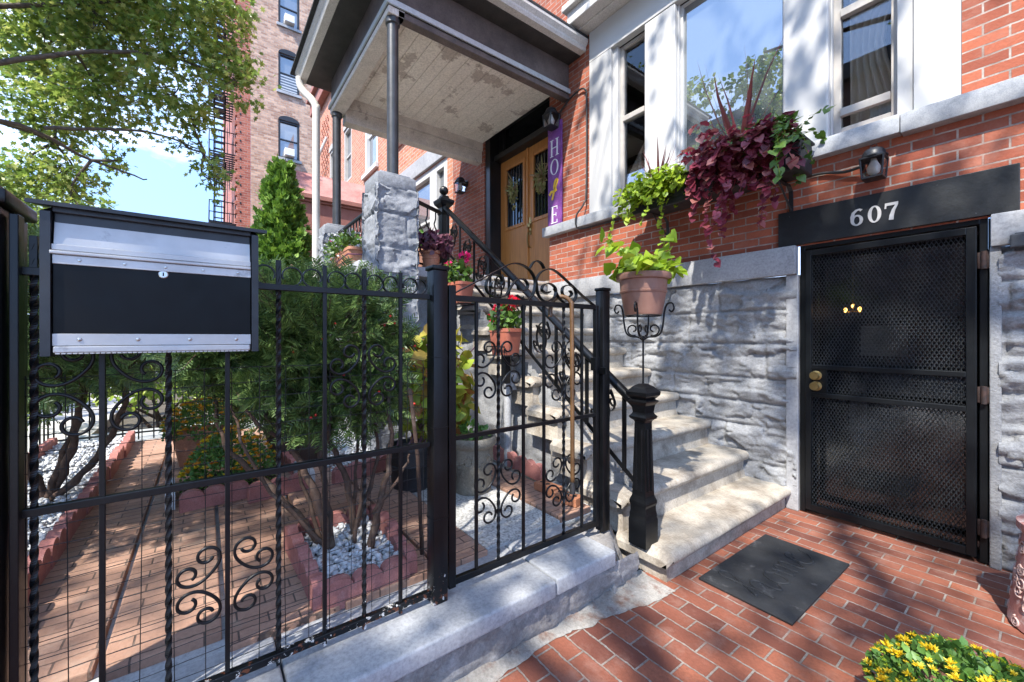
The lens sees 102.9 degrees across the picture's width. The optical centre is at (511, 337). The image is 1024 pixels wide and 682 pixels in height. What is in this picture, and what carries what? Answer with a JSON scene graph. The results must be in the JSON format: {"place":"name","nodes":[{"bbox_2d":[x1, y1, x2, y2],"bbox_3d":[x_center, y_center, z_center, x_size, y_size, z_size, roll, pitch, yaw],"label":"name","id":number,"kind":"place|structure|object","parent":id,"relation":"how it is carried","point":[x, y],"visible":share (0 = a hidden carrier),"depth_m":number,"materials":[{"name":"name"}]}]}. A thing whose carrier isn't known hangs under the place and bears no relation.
{"place":"outdoors","nodes":[
{"label":"outdoors","id":0,"kind":"place"},
{"bbox_2d":[0,170,40,225],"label":"street tree","id":1,"kind":"object","parent":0,"point":[32,205],"visible":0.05,"depth_m":13.08,"materials":[{"name":"green plant"}]},
{"bbox_2d":[28,364,156,451],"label":"pavement","id":2,"kind":"structure","parent":0,"point":[85,415],"depth_m":6.88,"materials":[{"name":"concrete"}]},
{"bbox_2d":[27,194,115,226],"bbox_3d":[-17.575,-2.131,16.531,3.605,7.396,4.702,0,0,41],"label":"street tree","id":3,"kind":"object","parent":2,"relation":"on","point":[103,203],"depth_m":16.53,"materials":[{"name":"green plant"}]},
{"bbox_2d":[0,0,282,223],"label":"street tree","id":4,"kind":"object","parent":2,"relation":"on","point":[93,30],"visible":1,"depth_m":7.78,"materials":[{"name":"green plant"}]},
{"bbox_2d":[28,438,385,571],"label":"soil","id":5,"kind":"structure","parent":0,"point":[311,545],"depth_m":2.55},
{"bbox_2d":[28,446,45,458],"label":"edging block","id":6,"kind":"structure","parent":5,"relation":"on","point":[41,449],"depth_m":3.76,"materials":[{"name":"red concrete"}]},
{"bbox_2d":[39,437,57,450],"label":"edging block","id":7,"kind":"structure","parent":5,"relation":"on","point":[49,443],"depth_m":3.97,"materials":[{"name":"red concrete"}]},
{"bbox_2d":[28,437,123,555],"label":"white gravel","id":8,"kind":"structure","parent":5,"relation":"on","point":[49,460],"depth_m":3.29,"materials":[{"name":"white gravel"}]},
{"bbox_2d":[28,219,177,501],"bbox_3d":[-2.832,0.197,2.780,1.923,1.886,2.803,0,0,-37],"label":"yew shrub","id":9,"kind":"object","parent":8,"relation":"on","point":[57,478],"visible":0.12,"depth_m":2.47,"materials":[{"name":"green plant"}]},
{"bbox_2d":[303,515,397,577],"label":"white gravel","id":10,"kind":"structure","parent":5,"relation":"on","point":[341,554],"depth_m":2.07,"materials":[{"name":"white gravel"}]},
{"bbox_2d":[139,253,422,549],"bbox_3d":[-1.331,0.317,2.495,1.405,1.641,1.468,0,0,-37],"label":"yew shrub","id":11,"kind":"object","parent":10,"relation":"on","point":[301,328],"visible":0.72,"depth_m":2.15,"materials":[{"name":"green plant"}]},
{"bbox_2d":[327,426,375,471],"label":"white gravel","id":12,"kind":"structure","parent":5,"relation":"on","point":[347,450],"depth_m":4.00,"materials":[{"name":"white gravel"}]},
{"bbox_2d":[378,455,386,471],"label":"edging block","id":13,"kind":"structure","parent":5,"relation":"on","point":[382,464],"depth_m":3.47,"materials":[{"name":"red concrete"}]},
{"bbox_2d":[28,427,590,681],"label":"garden paving","id":14,"kind":"structure","parent":0,"point":[79,619],"depth_m":1.97,"materials":[{"name":"brick"}]},
{"bbox_2d":[28,548,50,602],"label":"edging block","id":15,"kind":"structure","parent":14,"relation":"on","point":[44,557],"depth_m":1.91,"materials":[{"name":"red concrete"}]},
{"bbox_2d":[38,519,71,569],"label":"edging block","id":16,"kind":"structure","parent":14,"relation":"on","point":[56,534],"depth_m":2.11,"materials":[{"name":"red concrete"}]},
{"bbox_2d":[59,498,85,536],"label":"edging block","id":17,"kind":"structure","parent":14,"relation":"on","point":[77,514],"depth_m":2.40,"materials":[{"name":"red concrete"}]},
{"bbox_2d":[77,480,98,514],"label":"edging block","id":18,"kind":"structure","parent":14,"relation":"on","point":[90,490],"depth_m":2.73,"materials":[{"name":"red concrete"}]},
{"bbox_2d":[89,467,108,484],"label":"edging block","id":19,"kind":"structure","parent":14,"relation":"on","point":[95,477],"depth_m":3.04,"materials":[{"name":"red concrete"}]},
{"bbox_2d":[106,455,118,479],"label":"edging block","id":20,"kind":"structure","parent":14,"relation":"on","point":[113,466],"depth_m":3.36,"materials":[{"name":"red concrete"}]},
{"bbox_2d":[110,446,123,464],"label":"edging block","id":21,"kind":"structure","parent":14,"relation":"on","point":[118,450],"depth_m":3.68,"materials":[{"name":"red concrete"}]},
{"bbox_2d":[119,437,131,457],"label":"edging block","id":22,"kind":"structure","parent":14,"relation":"on","point":[127,447],"depth_m":3.96,"materials":[{"name":"red concrete"}]},
{"bbox_2d":[124,430,134,444],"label":"edging block","id":23,"kind":"structure","parent":14,"relation":"on","point":[131,434],"depth_m":4.29,"materials":[{"name":"red concrete"}]},
{"bbox_2d":[165,477,174,509],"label":"edging block","id":24,"kind":"structure","parent":14,"relation":"on","point":[172,494],"depth_m":2.69,"materials":[{"name":"grey concrete"}]},
{"bbox_2d":[158,397,246,468],"bbox_3d":[-2.783,0.835,3.687,0.647,0.606,0.671,0,0,-37],"label":"potted mum","id":25,"kind":"object","parent":14,"relation":"on","point":[183,427],"visible":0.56,"depth_m":3.50,"materials":[{"name":"plant"}]},
{"bbox_2d":[179,480,248,512],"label":"edging block","id":26,"kind":"structure","parent":14,"relation":"on","point":[192,504],"depth_m":2.75,"materials":[{"name":"red concrete"}]},
{"bbox_2d":[177,426,275,492],"bbox_3d":[-2.165,0.915,3.153,0.664,0.446,0.662,0,0,-37],"label":"mum bush","id":27,"kind":"object","parent":14,"relation":"on","point":[216,453],"visible":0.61,"depth_m":3.06,"materials":[{"name":"green plant"}]},
{"bbox_2d":[247,472,308,503],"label":"edging block","id":28,"kind":"structure","parent":14,"relation":"on","point":[292,485],"depth_m":2.90,"materials":[{"name":"red concrete"}]},
{"bbox_2d":[281,451,295,474],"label":"edging block","id":29,"kind":"structure","parent":14,"relation":"on","point":[289,458],"depth_m":3.48,"materials":[{"name":"red concrete"}]},
{"bbox_2d":[263,425,321,464],"bbox_3d":[-2.001,0.862,3.780,0.542,0.552,0.388,0,0,-37],"label":"planter tub","id":30,"kind":"object","parent":14,"relation":"on","point":[307,454],"visible":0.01,"depth_m":3.70,"materials":[{"name":"black plastic"}]},
{"bbox_2d":[283,523,309,578],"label":"edging block","id":31,"kind":"structure","parent":14,"relation":"on","point":[294,541],"depth_m":2.05,"materials":[{"name":"red concrete"}]},
{"bbox_2d":[294,461,314,481],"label":"edging block","id":32,"kind":"structure","parent":14,"relation":"on","point":[311,471],"depth_m":3.11,"materials":[{"name":"grey concrete"}]},
{"bbox_2d":[300,549,321,611],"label":"edging block","id":33,"kind":"structure","parent":14,"relation":"on","point":[312,591],"depth_m":1.78,"materials":[{"name":"red concrete"}]},
{"bbox_2d":[297,505,368,535],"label":"edging block","id":34,"kind":"structure","parent":14,"relation":"on","point":[339,516],"depth_m":2.34,"materials":[{"name":"red concrete"}]},
{"bbox_2d":[331,457,378,484],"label":"edging block","id":35,"kind":"structure","parent":14,"relation":"on","point":[337,476],"depth_m":3.26,"materials":[{"name":"red concrete"}]},
{"bbox_2d":[327,555,409,609],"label":"edging block","id":36,"kind":"structure","parent":14,"relation":"on","point":[352,590],"depth_m":1.80,"materials":[{"name":"red concrete"}]},
{"bbox_2d":[367,504,397,530],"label":"edging block","id":37,"kind":"structure","parent":14,"relation":"on","point":[384,516],"depth_m":2.31,"materials":[{"name":"red concrete"}]},
{"bbox_2d":[382,526,416,574],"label":"edging block","id":38,"kind":"structure","parent":14,"relation":"on","point":[412,556],"depth_m":2.02,"materials":[{"name":"red concrete"}]},
{"bbox_2d":[408,388,423,554],"bbox_3d":[-0.503,0.702,2.135,0.086,0.867,0.027,0,0,2],"label":"garden stake","id":39,"kind":"object","parent":14,"relation":"on","point":[418,473],"visible":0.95,"depth_m":2.13,"materials":[{"name":"brown wood"}]},
{"bbox_2d":[534,480,561,495],"bbox_3d":[0.265,1.108,3.005,0.094,0.058,0.200,0,0,-42],"label":"loose brick","id":40,"kind":"object","parent":14,"relation":"on","point":[537,485],"visible":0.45,"depth_m":3.00,"materials":[{"name":"brick"}]},
{"bbox_2d":[552,489,579,507],"bbox_3d":[0.382,1.108,2.817,0.200,0.058,0.094,0,0,42],"label":"loose brick","id":41,"kind":"object","parent":14,"relation":"on","point":[575,502],"visible":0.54,"depth_m":2.77,"materials":[{"name":"brick"}]},
{"bbox_2d":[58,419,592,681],"bbox_3d":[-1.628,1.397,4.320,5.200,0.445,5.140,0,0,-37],"label":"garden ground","id":42,"kind":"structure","parent":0,"point":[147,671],"depth_m":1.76,"materials":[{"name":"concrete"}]},
{"bbox_2d":[29,404,48,446],"bbox_3d":[-3.490,0.760,2.504,0.022,0.920,4.215,0,0,-37],"label":"garden fence","id":43,"kind":"object","parent":42,"relation":"on","point":[40,432],"depth_m":4.07,"materials":[{"name":"black metal"}]},
{"bbox_2d":[53,367,248,441],"bbox_3d":[-3.821,0.730,4.946,2.363,0.860,0.022,0,0,-37],"label":"garden fence","id":44,"kind":"object","parent":42,"relation":"on","point":[138,432],"visible":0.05,"depth_m":4.55,"materials":[{"name":"black metal"}]},
{"bbox_2d":[493,445,516,468],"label":"edging block","id":45,"kind":"structure","parent":42,"relation":"on","point":[511,455],"depth_m":3.66,"materials":[{"name":"red concrete"}]},
{"bbox_2d":[514,455,541,480],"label":"edging block","id":46,"kind":"structure","parent":42,"relation":"on","point":[533,469],"depth_m":3.32,"materials":[{"name":"red concrete"}]},
{"bbox_2d":[107,381,643,570],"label":"ground","id":47,"kind":"structure","parent":0,"point":[131,420],"depth_m":8.03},
{"bbox_2d":[28,380,199,420],"bbox_3d":[-6.205,0.367,6.849,1.494,2.149,3.480,0,0,43],"label":"garden shrub","id":48,"kind":"object","parent":47,"relation":"on","point":[144,412],"depth_m":6.86,"materials":[{"name":"green plant"}]},
{"bbox_2d":[78,364,221,428],"bbox_3d":[-5.128,0.558,5.730,2.593,1.762,1.396,0,0,-6],"label":"garden shrub","id":49,"kind":"object","parent":47,"relation":"on","point":[149,394],"visible":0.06,"depth_m":5.64,"materials":[{"name":"green plant"}]},
{"bbox_2d":[222,0,312,265],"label":"apartment building","id":50,"kind":"structure","parent":47,"relation":"on","point":[281,126],"depth_m":19.15,"materials":[{"name":"brick"}]},
{"bbox_2d":[208,0,236,225],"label":"fire escape","id":51,"kind":"object","parent":50,"relation":"attached to","point":[223,112],"visible":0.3,"depth_m":19.54,"materials":[{"name":"black metal"}]},
{"bbox_2d":[276,116,301,163],"bbox_3d":[-10.612,-9.456,19.450,1.060,2.152,0.400,0,0,-37],"label":"window","id":52,"kind":"structure","parent":50,"relation":"in","point":[288,132],"depth_m":19.51,"materials":[{"name":"glass"}]},
{"bbox_2d":[276,49,301,98],"bbox_3d":[-10.669,-12.616,19.526,1.060,2.152,0.210,0,0,-37],"label":"window","id":53,"kind":"structure","parent":50,"relation":"in","point":[287,81],"depth_m":19.51,"materials":[{"name":"glass"}]},
{"bbox_2d":[276,0,301,33],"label":"window","id":54,"kind":"structure","parent":50,"relation":"in","point":[288,10],"depth_m":19.50,"materials":[{"name":"grey glass"}]},
{"bbox_2d":[224,153,311,401],"bbox_3d":[-3.938,-0.784,7.014,1.893,4.609,1.897,0,0,-37],"label":"arborvitae","id":55,"kind":"object","parent":47,"relation":"on","point":[282,219],"visible":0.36,"depth_m":6.78,"materials":[{"name":"green plant"}]},
{"bbox_2d":[306,86,452,260],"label":"row house","id":56,"kind":"structure","parent":47,"relation":"on","point":[363,157],"depth_m":11.53,"materials":[{"name":"red brick"}]},
{"bbox_2d":[261,170,364,255],"bbox_3d":[-4.629,-1.040,10.223,2.810,5.120,3.300,0,0,-37],"label":"porch canopy","id":57,"kind":"object","parent":56,"relation":"attached to","point":[351,201],"visible":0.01,"depth_m":8.92,"materials":[{"name":"paint"}]},
{"bbox_2d":[329,144,331,177],"bbox_3d":[-6.813,-6.302,15.558,0.156,2.041,0.750,0,0,-37],"label":"window","id":58,"kind":"structure","parent":56,"relation":"in","point":[330,149],"depth_m":15.76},
{"bbox_2d":[343,127,351,181],"bbox_3d":[-5.534,-6.322,13.861,0.156,2.080,0.900,0,0,-37],"label":"window","id":59,"kind":"structure","parent":56,"relation":"in","point":[348,133],"depth_m":14.12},
{"bbox_2d":[361,133,378,180],"bbox_3d":[-4.096,-5.914,11.908,0.210,2.328,1.310,0,0,-37],"label":"window","id":60,"kind":"structure","parent":56,"relation":"in","point":[371,141],"depth_m":12.10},
{"bbox_2d":[416,167,432,231],"bbox_3d":[-2.177,-2.555,9.441,0.115,2.146,1.796,0,0,-37],"label":"window","id":61,"kind":"structure","parent":56,"relation":"in","point":[424,184],"depth_m":9.16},
{"bbox_2d":[433,157,446,230],"bbox_3d":[-1.440,-2.555,8.462,0.115,2.146,0.646,0,0,-37],"label":"window","id":62,"kind":"structure","parent":56,"relation":"in","point":[440,169],"depth_m":8.58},
{"bbox_2d":[390,476,559,549],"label":"gravel path","id":63,"kind":"structure","parent":0,"point":[511,528],"depth_m":2.59,"materials":[{"name":"white gravel"}]},
{"bbox_2d":[386,324,480,492],"bbox_3d":[-0.648,0.497,3.242,0.792,1.315,0.717,0,0,-8],"label":"coleus pot","id":64,"kind":"object","parent":63,"relation":"on","point":[464,400],"visible":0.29,"depth_m":3.09,"materials":[{"name":"yellow plastic"}]},
{"bbox_2d":[456,419,496,495],"bbox_3d":[-0.299,0.885,3.105,0.370,0.545,0.370,0,0,-37],"label":"stone urn","id":65,"kind":"object","parent":63,"relation":"on","point":[465,466],"visible":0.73,"depth_m":2.98,"materials":[{"name":"grey stone"}]},
{"bbox_2d":[0,0,990,293],"label":"sky","id":66,"kind":"structure","parent":0,"point":[166,192],"materials":[{"name":"blue"}]},
{"bbox_2d":[496,507,1023,681],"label":"brick paving","id":67,"kind":"structure","parent":0,"point":[692,628],"depth_m":2.02,"materials":[{"name":"red brick"}]},
{"bbox_2d":[145,513,639,681],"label":"wall","id":68,"kind":"structure","parent":67,"relation":"on","point":[471,625],"depth_m":1.74,"materials":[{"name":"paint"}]},
{"bbox_2d":[0,185,36,681],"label":"gate pier","id":69,"kind":"structure","parent":68,"relation":"on","point":[17,215],"depth_m":1.06,"materials":[{"name":"black metal"}]},
{"bbox_2d":[22,235,449,681],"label":"iron fence","id":70,"kind":"object","parent":68,"relation":"on","point":[435,444],"visible":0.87,"depth_m":1.43,"materials":[{"name":"metal"}]},
{"bbox_2d":[24,197,266,356],"bbox_3d":[-1.021,-0.159,1.198,0.506,0.413,0.148,0,0,-37],"label":"mailbox","id":71,"kind":"object","parent":70,"relation":"attached to","point":[112,281],"visible":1,"depth_m":1.13,"materials":[{"name":"grey metal"}]},
{"bbox_2d":[53,264,250,333],"bbox_3d":[-0.992,-0.103,1.158,0.422,0.185,0.006,0,0,-37],"label":"door panel","id":72,"kind":"structure","parent":71,"relation":"in","point":[86,299],"depth_m":1.14,"materials":[{"name":"black metal"}]},
{"bbox_2d":[448,260,599,589],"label":"garden gate","id":73,"kind":"structure","parent":70,"relation":"attached to","point":[454,579],"depth_m":2.09,"materials":[{"name":"black metal"}]},
{"bbox_2d":[548,294,575,494],"bbox_3d":[0.279,0.318,2.281,0.154,1.114,0.036,0,0,-1],"label":"walking cane","id":74,"kind":"object","parent":73,"relation":"hanging from","point":[572,418],"visible":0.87,"depth_m":2.27,"materials":[{"name":"brown wood"}]},
{"bbox_2d":[594,287,610,531],"bbox_3d":[0.556,0.435,2.469,0.080,1.466,0.095,0,0,-37],"label":"latch post","id":75,"kind":"object","parent":68,"relation":"on","point":[603,298],"visible":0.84,"depth_m":2.45,"materials":[{"name":"black metal"}]},
{"bbox_2d":[318,170,790,582],"bbox_3d":[-0.300,-0.095,4.594,2.690,3.030,5.100,0,0,-37],"label":"stoop","id":76,"kind":"object","parent":67,"relation":"on","point":[711,498],"visible":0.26,"depth_m":3.56,"materials":[{"name":"stone"}]},
{"bbox_2d":[320,229,362,267],"bbox_3d":[-1.932,-0.975,4.706,0.486,0.458,1.204,0,0,-37],"label":"begonia box","id":77,"kind":"object","parent":76,"relation":"on","point":[354,251],"visible":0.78,"depth_m":4.44,"materials":[{"name":"ceramic"}]},
{"bbox_2d":[338,213,361,250],"bbox_3d":[-1.869,-1.142,4.952,0.053,0.644,1.680,0,0,-37],"label":"landing railing","id":78,"kind":"object","parent":76,"relation":"on","point":[353,222],"visible":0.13,"depth_m":5.07,"materials":[{"name":"black metal"}]},
{"bbox_2d":[418,228,439,266],"bbox_3d":[-1.103,-1.052,4.955,0.450,0.543,0.639,0,0,-37],"label":"planter trough","id":79,"kind":"object","parent":76,"relation":"on","point":[420,257],"visible":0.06,"depth_m":4.81,"materials":[{"name":"orange ceramic"}]},
{"bbox_2d":[418,200,440,264],"bbox_3d":[-1.012,-1.177,4.641,0.048,0.714,0.649,0,0,24],"label":"landing railing","id":80,"kind":"object","parent":76,"relation":"on","point":[429,207],"visible":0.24,"depth_m":4.71,"materials":[{"name":"black metal"}]},
{"bbox_2d":[418,226,453,266],"bbox_3d":[-0.872,-0.986,4.484,0.479,0.480,0.513,0,0,41],"label":"potted coleus","id":81,"kind":"object","parent":76,"relation":"on","point":[430,254],"visible":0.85,"depth_m":4.40,"materials":[{"name":"plant"}]},
{"bbox_2d":[443,251,474,306],"bbox_3d":[-0.577,-0.607,4.216,0.368,0.556,0.439,0,0,-37],"label":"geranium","id":82,"kind":"object","parent":76,"relation":"on","point":[457,280],"visible":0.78,"depth_m":4.12,"materials":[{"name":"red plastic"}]},
{"bbox_2d":[486,294,521,383],"bbox_3d":[-0.071,0.017,3.520,0.356,0.765,0.329,0,0,20],"label":"geranium","id":83,"kind":"object","parent":76,"relation":"on","point":[510,332],"visible":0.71,"depth_m":3.46,"materials":[{"name":"red ceramic"}]},
{"bbox_2d":[503,373,516,465],"bbox_3d":[-0.028,0.730,3.648,0.093,0.820,0.120,0,0,-37],"label":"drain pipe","id":84,"kind":"object","parent":76,"relation":"attached to","point":[507,423],"visible":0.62,"depth_m":3.61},
{"bbox_2d":[433,186,660,549],"bbox_3d":[-0.015,-0.297,3.762,0.202,3.105,3.180,0,0,-33],"label":"stair railing","id":85,"kind":"object","parent":76,"relation":"on","point":[640,399],"visible":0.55,"depth_m":2.60,"materials":[{"name":"black metal"}]},
{"bbox_2d":[614,301,674,382],"bbox_3d":[0.799,0.039,2.487,0.262,0.492,0.262,0,0,-12],"label":"plant stand","id":86,"kind":"object","parent":85,"relation":"on","point":[638,328],"visible":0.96,"depth_m":2.48,"materials":[{"name":"black metal"}]},
{"bbox_2d":[595,226,687,314],"bbox_3d":[0.784,-0.407,2.474,0.491,0.541,0.624,0,0,32],"label":"potted vine","id":87,"kind":"object","parent":86,"relation":"on","point":[644,280],"visible":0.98,"depth_m":2.38,"materials":[{"name":"green plant"}]},
{"bbox_2d":[455,569,674,681],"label":"cement fillet","id":88,"kind":"object","parent":67,"relation":"on","point":[641,588],"visible":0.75,"depth_m":2.06,"materials":[{"name":"grey concrete"}]},
{"bbox_2d":[453,0,1023,571],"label":"townhouse","id":89,"kind":"structure","parent":67,"relation":"on","point":[865,368],"depth_m":3.40,"materials":[{"name":"brick"}]},
{"bbox_2d":[290,0,588,278],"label":"porch canopy","id":90,"kind":"object","parent":89,"relation":"attached to","point":[462,80],"visible":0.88,"depth_m":5.13,"materials":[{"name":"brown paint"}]},
{"bbox_2d":[454,175,467,194],"bbox_3d":[-0.937,-2.810,7.495,0.231,0.322,0.202,0,0,-37],"label":"wall lantern","id":91,"kind":"object","parent":89,"relation":"attached to","point":[461,182],"depth_m":7.47,"materials":[{"name":"grey metal"}]},
{"bbox_2d":[501,150,525,278],"bbox_3d":[0.043,-1.905,6.816,0.068,2.220,0.745,0,0,-37],"label":"door leaf","id":92,"kind":"structure","parent":89,"relation":"in","point":[513,223],"depth_m":6.79,"materials":[{"name":"brown wood"}]},
{"bbox_2d":[503,172,519,210],"bbox_3d":[-0.034,-2.394,6.745,0.207,0.615,0.415,0,0,-37],"label":"door swag","id":93,"kind":"object","parent":92,"relation":"attached to","point":[512,191],"depth_m":6.74,"materials":[{"name":"plant"}]},
{"bbox_2d":[527,137,549,280],"bbox_3d":[0.457,-1.905,6.217,0.127,2.220,0.690,0,0,-37],"label":"door leaf","id":94,"kind":"structure","parent":89,"relation":"in","point":[539,247],"depth_m":6.31,"materials":[{"name":"brown wood"}]},
{"bbox_2d":[528,155,547,194],"bbox_3d":[0.400,-2.441,6.184,0.204,0.625,0.461,0,0,-37],"label":"door swag","id":95,"kind":"object","parent":94,"relation":"attached to","point":[540,180],"depth_m":6.17,"materials":[{"name":"plant"}]},
{"bbox_2d":[542,105,560,131],"bbox_3d":[0.541,-2.989,5.542,0.221,0.309,0.193,0,0,-37],"label":"wall lantern","id":96,"kind":"object","parent":89,"relation":"attached to","point":[551,116],"depth_m":5.52,"materials":[{"name":"grey metal"}]},
{"bbox_2d":[548,119,562,226],"bbox_3d":[0.589,-2.236,5.603,0.032,1.408,0.270,0,0,-37],"label":"hope plank","id":97,"kind":"object","parent":89,"relation":"on","point":[555,176],"visible":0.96,"depth_m":5.58,"materials":[{"name":"purple wood"}]},
{"bbox_2d":[560,88,631,229],"bbox_3d":[1.020,-2.275,4.979,0.105,1.832,1.326,0,0,-37],"label":"conduit cable","id":98,"kind":"object","parent":89,"relation":"attached to","point":[577,91],"visible":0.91,"depth_m":5.14,"materials":[{"name":"black plastic"}]},
{"bbox_2d":[621,31,644,200],"bbox_3d":[1.421,-2.503,4.715,0.075,1.875,0.380,0,0,-37],"label":"window","id":99,"kind":"structure","parent":89,"relation":"in","point":[632,53],"depth_m":4.76,"materials":[{"name":"glass"}]},
{"bbox_2d":[608,39,833,267],"bbox_3d":[1.639,-1.466,3.542,0.846,1.818,1.941,0,0,-37],"label":"window box","id":100,"kind":"object","parent":89,"relation":"attached to","point":[765,154],"visible":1,"depth_m":3.31,"materials":[{"name":"purple plastic"}]},
{"bbox_2d":[681,0,782,170],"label":"window","id":101,"kind":"structure","parent":89,"relation":"in","point":[714,33],"depth_m":3.89,"materials":[{"name":"glass"}]},
{"bbox_2d":[806,166,858,177],"bbox_3d":[2.342,-1.291,3.298,0.043,0.120,0.754,0,0,-35],"label":"conduit cable","id":102,"kind":"object","parent":89,"relation":"attached to","point":[834,172],"visible":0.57,"depth_m":3.12,"materials":[{"name":"black plastic"}]},
{"bbox_2d":[834,0,896,133],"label":"window","id":103,"kind":"structure","parent":89,"relation":"in","point":[873,78],"depth_m":3.12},
{"bbox_2d":[858,144,888,182],"bbox_3d":[2.565,-1.243,2.891,0.177,0.250,0.156,0,0,-37],"label":"wall lantern","id":104,"kind":"object","parent":89,"relation":"attached to","point":[874,159],"depth_m":2.87,"materials":[{"name":"grey metal"}]},
{"bbox_2d":[805,226,988,556],"bbox_3d":[2.644,0.342,2.890,0.099,2.075,0.973,0,0,-37],"label":"mesh door","id":105,"kind":"structure","parent":89,"relation":"in","point":[816,376],"depth_m":2.84,"materials":[{"name":"black paint"}]},
{"bbox_2d":[699,534,849,625],"bbox_3d":[1.593,1.407,2.458,0.899,0.021,0.491,0,0,-37],"label":"door mat","id":106,"kind":"object","parent":67,"relation":"on","point":[787,582],"depth_m":2.39,"materials":[{"name":"rubber"}]},
{"bbox_2d":[859,630,1023,681],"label":"potted mum","id":107,"kind":"object","parent":67,"relation":"on","point":[923,658],"visible":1,"depth_m":1.40,"materials":[{"name":"yellow plant"}]},
{"bbox_2d":[1007,514,1023,633],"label":"glazed pot","id":108,"kind":"object","parent":67,"relation":"on","point":[1015,609],"visible":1,"depth_m":2.00,"materials":[{"name":"brown ceramic"}]},
{"bbox_2d":[1010,232,1023,250],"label":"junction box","id":109,"kind":"object","parent":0,"point":[1016,241],"visible":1,"depth_m":2.38,"materials":[{"name":"grey stone"}]}
]}

